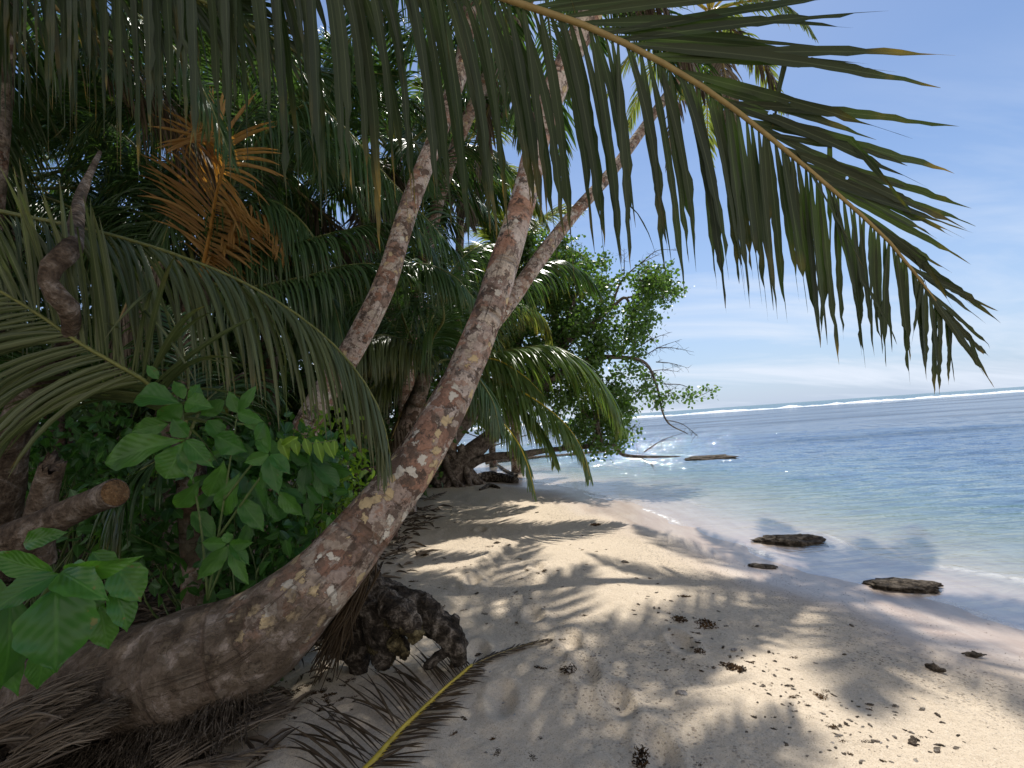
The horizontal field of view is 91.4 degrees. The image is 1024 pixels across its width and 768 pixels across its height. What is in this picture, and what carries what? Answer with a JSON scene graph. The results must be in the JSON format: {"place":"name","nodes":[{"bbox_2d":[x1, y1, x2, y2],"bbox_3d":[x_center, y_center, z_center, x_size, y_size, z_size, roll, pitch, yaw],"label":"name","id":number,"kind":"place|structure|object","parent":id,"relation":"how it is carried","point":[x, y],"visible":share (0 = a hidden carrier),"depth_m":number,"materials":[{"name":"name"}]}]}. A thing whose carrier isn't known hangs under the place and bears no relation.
{"place":"outdoors","nodes":[
{"label":"outdoors","id":0,"kind":"place"},
{"bbox_2d":[0,478,129,552],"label":"cut log","id":1,"kind":"object","parent":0,"point":[66,514],"visible":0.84,"depth_m":2.02,"materials":[{"name":"brown wood"}]},
{"bbox_2d":[0,450,1023,767],"bbox_3d":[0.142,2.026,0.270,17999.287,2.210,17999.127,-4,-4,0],"label":"sand ground","id":2,"kind":"structure","parent":0,"point":[970,558],"depth_m":3.30,"materials":[{"name":"beige sand"}]},
{"bbox_2d":[0,733,32,743],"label":"fallen frond","id":3,"kind":"object","parent":2,"relation":"on","point":[18,737],"visible":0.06,"depth_m":2.23,"materials":[{"name":"brown plant"}]},
{"bbox_2d":[0,747,70,767],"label":"fallen frond","id":4,"kind":"object","parent":2,"relation":"on","point":[65,748],"depth_m":2.13,"materials":[{"name":"brown plant"}]},
{"bbox_2d":[0,696,132,767],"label":"dry leaf sheaf","id":5,"kind":"object","parent":4,"relation":"on","point":[80,725],"visible":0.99,"depth_m":1.98,"materials":[{"name":"brown plant"}]},
{"bbox_2d":[0,665,108,739],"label":"dry leaf sheaf","id":6,"kind":"object","parent":5,"relation":"on","point":[28,711],"visible":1,"depth_m":2.00,"materials":[{"name":"brown plant"}]},
{"bbox_2d":[18,247,60,475],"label":"broadleaf tree","id":7,"kind":"object","parent":2,"relation":"on","point":[37,335],"visible":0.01,"depth_m":8.12,"materials":[{"name":"green plant"}]},
{"bbox_2d":[22,450,68,565],"bbox_3d":[-2.133,0.570,2.284,0.354,0.533,0.170,-6,-5,20],"label":"broken stump","id":8,"kind":"object","parent":2,"relation":"on","point":[45,488],"visible":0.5,"depth_m":2.22,"materials":[{"name":"brown wood"}]},
{"bbox_2d":[0,240,92,468],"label":"broadleaf tree","id":9,"kind":"object","parent":2,"relation":"on","point":[42,304],"visible":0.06,"depth_m":5.79,"materials":[{"name":"green plant"}]},
{"bbox_2d":[0,150,101,583],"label":"gnarled trunk","id":10,"kind":"object","parent":2,"relation":"on","point":[59,259],"visible":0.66,"depth_m":2.72,"materials":[{"name":"brown plant"}]},
{"bbox_2d":[0,527,148,695],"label":"leaved shrub","id":11,"kind":"object","parent":2,"relation":"on","point":[58,623],"visible":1,"depth_m":1.47,"materials":[{"name":"green plant"}]},
{"bbox_2d":[0,354,152,608],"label":"shrub","id":12,"kind":"object","parent":2,"relation":"on","point":[87,444],"visible":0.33,"depth_m":4.02,"materials":[{"name":"green plant"}]},
{"bbox_2d":[12,52,186,329],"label":"coconut palm","id":13,"kind":"object","parent":2,"relation":"on","point":[52,183],"visible":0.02,"depth_m":9.61,"materials":[{"name":"green plant"}]},
{"bbox_2d":[68,433,163,583],"bbox_3d":[-4.053,1.245,4.896,1.666,1.542,0.758,-4,-4,0],"label":"shrub","id":14,"kind":"object","parent":2,"relation":"on","point":[143,486],"depth_m":4.79,"materials":[{"name":"green plant"}]},
{"bbox_2d":[0,291,253,583],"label":"broadleaf tree","id":15,"kind":"object","parent":2,"relation":"on","point":[74,414],"visible":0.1,"depth_m":5.20,"materials":[{"name":"green plant"}]},
{"bbox_2d":[0,12,257,386],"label":"coconut palm","id":16,"kind":"object","parent":2,"relation":"on","point":[52,199],"visible":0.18,"depth_m":5.92,"materials":[{"name":"green plant"}]},
{"bbox_2d":[44,195,215,442],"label":"broadleaf tree","id":17,"kind":"object","parent":2,"relation":"on","point":[91,304],"depth_m":10.24,"materials":[{"name":"green plant"}]},
{"bbox_2d":[0,159,300,609],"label":"coconut palm","id":18,"kind":"object","parent":2,"relation":"on","point":[68,392],"visible":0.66,"depth_m":2.44,"materials":[{"name":"green plant"}]},
{"bbox_2d":[215,372,243,390],"bbox_3d":[-1.954,0.037,3.302,0.397,0.203,0.044,-4,-4,1],"label":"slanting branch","id":19,"kind":"object","parent":18,"relation":"attached to","point":[236,376],"visible":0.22,"depth_m":3.29,"materials":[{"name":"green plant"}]},
{"bbox_2d":[0,0,336,254],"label":"coconut palm","id":20,"kind":"object","parent":2,"relation":"on","point":[9,146],"visible":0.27,"depth_m":5.59,"materials":[{"name":"green plant"}]},
{"bbox_2d":[22,242,314,524],"bbox_3d":[-6.328,-0.163,8.530,4.040,5.329,5.682,-7,-5,33],"label":"broadleaf tree","id":21,"kind":"object","parent":2,"relation":"on","point":[108,434],"visible":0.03,"depth_m":8.29,"materials":[{"name":"green plant"}]},
{"bbox_2d":[41,351,296,488],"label":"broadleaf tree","id":22,"kind":"object","parent":2,"relation":"on","point":[150,479],"depth_m":10.03,"materials":[{"name":"green plant"}]},
{"bbox_2d":[53,299,319,506],"bbox_3d":[-4.051,0.402,6.765,3.059,3.723,2.967,-4,-4,0],"label":"coconut palm","id":23,"kind":"object","parent":2,"relation":"on","point":[234,344],"visible":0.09,"depth_m":6.61,"materials":[{"name":"green plant"}]},
{"bbox_2d":[56,408,327,618],"bbox_3d":[-1.949,0.959,3.269,1.614,1.650,1.068,-2,-5,-29],"label":"shrub","id":24,"kind":"object","parent":2,"relation":"on","point":[148,542],"visible":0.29,"depth_m":3.08,"materials":[{"name":"green plant"}]},
{"bbox_2d":[26,14,365,403],"bbox_3d":[-5.442,-2.421,10.030,6.523,9.981,5.930,-1,-5,-36],"label":"coconut palm","id":25,"kind":"object","parent":2,"relation":"on","point":[116,170],"visible":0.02,"depth_m":8.52,"materials":[{"name":"green plant"}]},
{"bbox_2d":[0,209,392,493],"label":"coconut palm","id":26,"kind":"object","parent":2,"relation":"on","point":[143,282],"visible":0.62,"depth_m":2.73,"materials":[{"name":"green plant"}]},
{"bbox_2d":[131,706,289,767],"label":"fallen frond","id":27,"kind":"object","parent":2,"relation":"on","point":[143,762],"visible":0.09,"depth_m":2.10,"materials":[{"name":"brown plant"}]},
{"bbox_2d":[144,682,299,767],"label":"dry leaf sheaf","id":28,"kind":"object","parent":27,"relation":"on","point":[270,711],"visible":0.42,"depth_m":2.21,"materials":[{"name":"brown plant"}]},
{"bbox_2d":[142,745,286,767],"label":"fallen frond","id":29,"kind":"object","parent":2,"relation":"on","point":[223,758],"visible":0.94,"depth_m":2.13,"materials":[{"name":"brown plant"}]},
{"bbox_2d":[0,504,451,767],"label":"leaf litter","id":30,"kind":"object","parent":2,"relation":"on","point":[263,740],"visible":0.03,"depth_m":4.21,"materials":[{"name":"brown plant"}]},
{"bbox_2d":[105,365,351,600],"bbox_3d":[-1.398,0.487,2.561,1.097,1.178,0.620,-4,-4,0],"label":"broad leaved shrub","id":31,"kind":"object","parent":2,"relation":"on","point":[250,504],"visible":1,"depth_m":2.47,"materials":[{"name":"green plant"}]},
{"bbox_2d":[130,46,348,258],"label":"coconut palm","id":32,"kind":"object","parent":2,"relation":"on","point":[344,210],"depth_m":15.16,"materials":[{"name":"green plant"}]},
{"bbox_2d":[11,68,468,571],"bbox_3d":[-3.323,-0.987,6.012,5.975,6.225,2.703,-6,-5,22],"label":"coconut palm","id":33,"kind":"object","parent":2,"relation":"on","point":[298,276],"visible":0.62,"depth_m":5.28,"materials":[{"name":"green plant"}]},
{"bbox_2d":[114,233,374,430],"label":"broadleaf tree","id":34,"kind":"object","parent":2,"relation":"on","point":[233,351],"visible":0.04,"depth_m":8.53,"materials":[{"name":"green plant"}]},
{"bbox_2d":[141,422,360,686],"bbox_3d":[-1.666,0.979,3.184,1.375,1.552,1.070,-4,-4,0],"label":"shrub","id":35,"kind":"object","parent":2,"relation":"on","point":[273,559],"visible":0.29,"depth_m":2.93,"materials":[{"name":"green plant"}]},
{"bbox_2d":[43,0,464,533],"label":"coconut palm","id":36,"kind":"object","parent":2,"relation":"on","point":[85,130],"visible":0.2,"depth_m":6.79,"materials":[{"name":"green plant"}]},
{"bbox_2d":[232,246,323,397],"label":"broadleaf tree","id":37,"kind":"object","parent":2,"relation":"on","point":[299,361],"depth_m":13.28,"materials":[{"name":"green plant"}]},
{"bbox_2d":[0,0,601,767],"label":"coconut palm","id":38,"kind":"object","parent":2,"relation":"on","point":[180,674],"visible":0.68,"depth_m":2.34,"materials":[{"name":"brown plant"}]},
{"bbox_2d":[250,404,367,558],"bbox_3d":[-1.734,1.015,4.456,1.036,1.680,1.237,-4,-4,0],"label":"shrub","id":39,"kind":"object","parent":2,"relation":"on","point":[322,432],"visible":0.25,"depth_m":4.26,"materials":[{"name":"green plant"}]},
{"bbox_2d":[348,465,375,475],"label":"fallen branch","id":40,"kind":"object","parent":39,"relation":"on","point":[368,469],"visible":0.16,"depth_m":4.37,"materials":[{"name":"brown wood"}]},
{"bbox_2d":[277,447,374,546],"bbox_3d":[-1.243,1.106,3.505,0.732,1.303,1.167,-4,-4,0],"label":"shrub","id":41,"kind":"object","parent":2,"relation":"on","point":[324,525],"visible":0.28,"depth_m":3.65,"materials":[{"name":"green plant"}]},
{"bbox_2d":[255,238,424,462],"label":"broadleaf tree","id":42,"kind":"object","parent":2,"relation":"on","point":[304,372],"visible":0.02,"depth_m":12.29,"materials":[{"name":"green plant"}]},
{"bbox_2d":[351,436,393,490],"bbox_3d":[-1.762,1.258,6.743,0.858,1.558,1.755,-3,-5,-16],"label":"shrub","id":43,"kind":"object","parent":2,"relation":"on","point":[366,476],"visible":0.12,"depth_m":6.38,"materials":[{"name":"green plant"}]},
{"bbox_2d":[279,300,467,497],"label":"coconut palm","id":44,"kind":"object","parent":2,"relation":"on","point":[335,426],"visible":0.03,"depth_m":8.89,"materials":[{"name":"green plant"}]},
{"bbox_2d":[251,8,514,429],"bbox_3d":[-2.082,-2.070,9.174,5.231,8.860,5.536,-4,-4,0],"label":"coconut palm","id":45,"kind":"object","parent":2,"relation":"on","point":[417,147],"visible":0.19,"depth_m":9.06,"materials":[{"name":"green plant"}]},
{"bbox_2d":[284,639,486,767],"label":"fallen frond","id":46,"kind":"object","parent":2,"relation":"on","point":[376,759],"visible":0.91,"depth_m":2.37,"materials":[{"name":"plant"}]},
{"bbox_2d":[327,561,468,675],"bbox_3d":[-0.699,1.373,2.931,0.852,0.661,0.339,-5,-5,18],"label":"driftwood stump","id":47,"kind":"object","parent":2,"relation":"on","point":[392,614],"visible":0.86,"depth_m":2.84,"materials":[{"name":"brown wood"}]},
{"bbox_2d":[311,229,487,421],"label":"coconut palm","id":48,"kind":"object","parent":2,"relation":"on","point":[442,355],"visible":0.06,"depth_m":11.14,"materials":[{"name":"green plant"}]},
{"bbox_2d":[287,140,516,540],"bbox_3d":[-1.269,-0.932,6.872,3.285,6.066,3.712,-4,-4,0],"label":"coconut palm","id":49,"kind":"object","parent":2,"relation":"on","point":[385,353],"visible":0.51,"depth_m":6.13,"materials":[{"name":"green plant"}]},
{"bbox_2d":[419,491,446,500],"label":"fallen frond","id":50,"kind":"object","parent":2,"relation":"on","point":[431,497],"visible":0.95,"depth_m":9.99,"materials":[{"name":"brown plant"}]},
{"bbox_2d":[430,482,441,487],"bbox_3d":[-2.053,2.482,12.239,1.029,0.178,0.712,-5,-5,18],"label":"driftwood log","id":51,"kind":"object","parent":2,"relation":"on","point":[438,485],"visible":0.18,"depth_m":11.83,"materials":[{"name":"brown wood"}]},
{"bbox_2d":[418,302,499,444],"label":"broadleaf tree","id":52,"kind":"object","parent":2,"relation":"on","point":[440,368],"visible":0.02,"depth_m":13.03,"materials":[{"name":"green plant"}]},
{"bbox_2d":[226,0,695,584],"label":"coconut palm","id":53,"kind":"object","parent":2,"relation":"on","point":[368,320],"visible":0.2,"depth_m":4.94,"materials":[{"name":"brown plant"}]},
{"bbox_2d":[360,50,566,459],"bbox_3d":[-1.043,-2.643,12.724,4.848,10.542,5.028,-1,-5,-34],"label":"coconut palm","id":54,"kind":"object","parent":2,"relation":"on","point":[461,215],"visible":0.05,"depth_m":12.49,"materials":[{"name":"plant"}]},
{"bbox_2d":[479,483,499,490],"bbox_3d":[-0.477,2.365,11.424,0.394,0.134,0.762,-5,-4,10],"label":"driftwood log","id":55,"kind":"object","parent":2,"relation":"on","point":[488,485],"visible":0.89,"depth_m":11.50,"materials":[{"name":"brown wood"}]},
{"bbox_2d":[466,471,518,483],"bbox_3d":[-0.945,2.476,12.918,2.234,0.362,0.764,-4,-4,0],"label":"driftwood log","id":56,"kind":"object","parent":2,"relation":"on","point":[489,476],"visible":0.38,"depth_m":12.93,"materials":[{"name":"brown wood"}]},
{"bbox_2d":[0,0,997,393],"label":"coconut palm","id":57,"kind":"object","parent":2,"relation":"on","point":[752,182],"visible":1,"depth_m":1.24,"materials":[{"name":"green plant"}]},
{"bbox_2d":[497,463,517,476],"bbox_3d":[-0.334,2.918,17.212,0.200,0.209,6.065,-3,-4,-8],"label":"driftwood log","id":58,"kind":"object","parent":2,"relation":"on","point":[502,468],"visible":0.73,"depth_m":15.64,"materials":[{"name":"grey wood"}]},
{"bbox_2d":[441,203,586,472],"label":"coconut palm","id":59,"kind":"object","parent":2,"relation":"on","point":[532,226],"visible":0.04,"depth_m":15.13,"materials":[{"name":"green plant"}]},
{"bbox_2d":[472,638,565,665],"bbox_3d":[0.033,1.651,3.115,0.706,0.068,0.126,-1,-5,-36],"label":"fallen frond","id":60,"kind":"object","parent":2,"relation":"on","point":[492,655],"visible":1,"depth_m":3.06,"materials":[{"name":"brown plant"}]},
{"bbox_2d":[469,328,585,466],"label":"broadleaf tree","id":61,"kind":"object","parent":2,"relation":"on","point":[492,449],"visible":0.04,"depth_m":17.77,"materials":[{"name":"green plant"}]},
{"bbox_2d":[432,242,628,501],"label":"coconut palm","id":62,"kind":"object","parent":2,"relation":"on","point":[513,382],"visible":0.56,"depth_m":7.87,"materials":[{"name":"green plant"}]},
{"bbox_2d":[375,0,724,513],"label":"coconut palm","id":63,"kind":"object","parent":2,"relation":"on","point":[468,115],"visible":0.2,"depth_m":8.43,"materials":[{"name":"green plant"}]},
{"bbox_2d":[560,663,576,673],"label":"seaweed clump","id":64,"kind":"object","parent":2,"relation":"on","point":[567,671],"visible":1,"depth_m":2.83,"materials":[{"name":"brown plant"}]},
{"bbox_2d":[427,223,721,487],"bbox_3d":[1.138,-1.047,13.028,7.671,7.337,4.072,-4,-4,0],"label":"beach tree","id":65,"kind":"object","parent":2,"relation":"on","point":[571,328],"visible":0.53,"depth_m":12.25,"materials":[{"name":"green plant"}]},
{"bbox_2d":[391,0,818,458],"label":"coconut palm","id":66,"kind":"object","parent":2,"relation":"on","point":[535,264],"visible":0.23,"depth_m":8.55,"materials":[{"name":"plant"}]},
{"bbox_2d":[631,744,649,767],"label":"seaweed clump","id":67,"kind":"object","parent":2,"relation":"on","point":[641,752],"visible":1,"depth_m":2.06,"materials":[{"name":"black plant"}]},
{"bbox_2d":[302,503,1022,765],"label":"shell grit","id":68,"kind":"object","parent":2,"relation":"on","point":[680,610],"visible":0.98,"depth_m":3.65,"materials":[{"name":"white"}]},
{"bbox_2d":[672,615,687,622],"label":"seaweed clump","id":69,"kind":"object","parent":2,"relation":"on","point":[678,618],"visible":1,"depth_m":3.50,"materials":[{"name":"brown plant"}]},
{"bbox_2d":[694,618,718,628],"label":"seaweed clump","id":70,"kind":"object","parent":2,"relation":"on","point":[705,621],"visible":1,"depth_m":3.41,"materials":[{"name":"brown plant"}]},
{"bbox_2d":[718,661,746,672],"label":"seaweed clump","id":71,"kind":"object","parent":2,"relation":"on","point":[730,666],"visible":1,"depth_m":2.80,"materials":[{"name":"brown plant"}]},
{"bbox_2d":[747,563,777,568],"bbox_3d":[2.395,1.740,4.780,0.269,0.035,0.162,-6,-5,29],"label":"rock","id":72,"kind":"object","parent":2,"relation":"on","point":[761,566],"visible":1,"depth_m":4.75,"materials":[{"name":"grey stone"}]},
{"bbox_2d":[751,534,828,546],"bbox_3d":[3.120,1.771,5.651,0.779,0.140,0.474,-6,-5,28],"label":"rock","id":73,"kind":"object","parent":2,"relation":"on","point":[800,540],"visible":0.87,"depth_m":5.53,"materials":[{"name":"grey stone"}]},
{"bbox_2d":[813,693,827,700],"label":"seaweed clump","id":74,"kind":"object","parent":2,"relation":"on","point":[821,696],"visible":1,"depth_m":2.49,"materials":[{"name":"brown plant"}]},
{"bbox_2d":[825,722,838,729],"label":"seaweed clump","id":75,"kind":"object","parent":2,"relation":"on","point":[834,726],"visible":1,"depth_m":2.24,"materials":[{"name":"brown plant"}]},
{"bbox_2d":[863,577,943,594],"bbox_3d":[3.175,1.640,4.065,0.557,0.101,0.343,-6,-5,26],"label":"rock","id":76,"kind":"object","parent":2,"relation":"on","point":[895,584],"visible":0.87,"depth_m":3.99,"materials":[{"name":"grey stone"}]},
{"bbox_2d":[908,735,919,745],"bbox_3d":[1.716,1.528,2.136,0.042,0.028,0.059,-8,-6,42],"label":"coral fragment","id":77,"kind":"object","parent":2,"relation":"on","point":[912,740],"visible":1,"depth_m":2.13,"materials":[{"name":"grey stone"}]},
{"bbox_2d":[924,662,945,672],"bbox_3d":[2.313,1.547,2.734,0.069,0.046,0.093,-5,-5,2],"label":"coral fragment","id":78,"kind":"object","parent":2,"relation":"on","point":[933,666],"visible":1,"depth_m":2.72,"materials":[{"name":"grey stone"}]},
{"bbox_2d":[933,747,940,752],"bbox_3d":[1.762,1.518,2.074,0.023,0.016,0.052,-8,-6,42],"label":"coral fragment","id":79,"kind":"object","parent":2,"relation":"on","point":[936,750],"visible":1,"depth_m":2.07,"materials":[{"name":"grey stone"}]},
{"bbox_2d":[961,651,986,657],"bbox_3d":[2.667,1.563,2.880,0.113,0.036,0.050,-5,-5,15],"label":"coral fragment","id":80,"kind":"object","parent":2,"relation":"on","point":[973,654],"visible":1,"depth_m":2.87,"materials":[{"name":"grey stone"}]},
{"bbox_2d":[15,0,1023,429],"label":"sky","id":81,"kind":"structure","parent":0,"point":[755,357],"materials":[{"name":"blue"}]},
{"bbox_2d":[675,690,687,695],"bbox_3d":[0.865,1.577,2.551,0.061,0.024,0.042,-5,-4,15],"label":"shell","id":82,"kind":"object","parent":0,"point":[681,692],"visible":1,"depth_m":2.55},
{"bbox_2d":[457,386,1023,630],"bbox_3d":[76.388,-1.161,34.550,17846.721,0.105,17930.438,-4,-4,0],"label":"sea water","id":83,"kind":"structure","parent":0,"point":[965,452],"depth_m":17.16,"materials":[{"name":"blue liquid"}]},
{"bbox_2d":[485,449,613,464],"bbox_3d":[1.757,2.958,20.624,5.996,0.168,0.390,-2,-5,-19],"label":"floating log","id":84,"kind":"object","parent":83,"relation":"on","point":[529,458],"visible":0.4,"depth_m":20.33,"materials":[{"name":"brown wood"}]},
{"bbox_2d":[683,454,738,460],"bbox_3d":[6.043,2.273,15.274,1.583,0.190,0.951,-4,-4,0],"label":"rock","id":85,"kind":"object","parent":83,"relation":"in","point":[710,457],"visible":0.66,"depth_m":15.06,"materials":[{"name":"grey stone"}]},
{"bbox_2d":[469,390,1023,429],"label":"reef surf","id":86,"kind":"structure","parent":83,"relation":"on","point":[788,406],"depth_m":160.13,"materials":[{"name":"liquid"}]}
]}

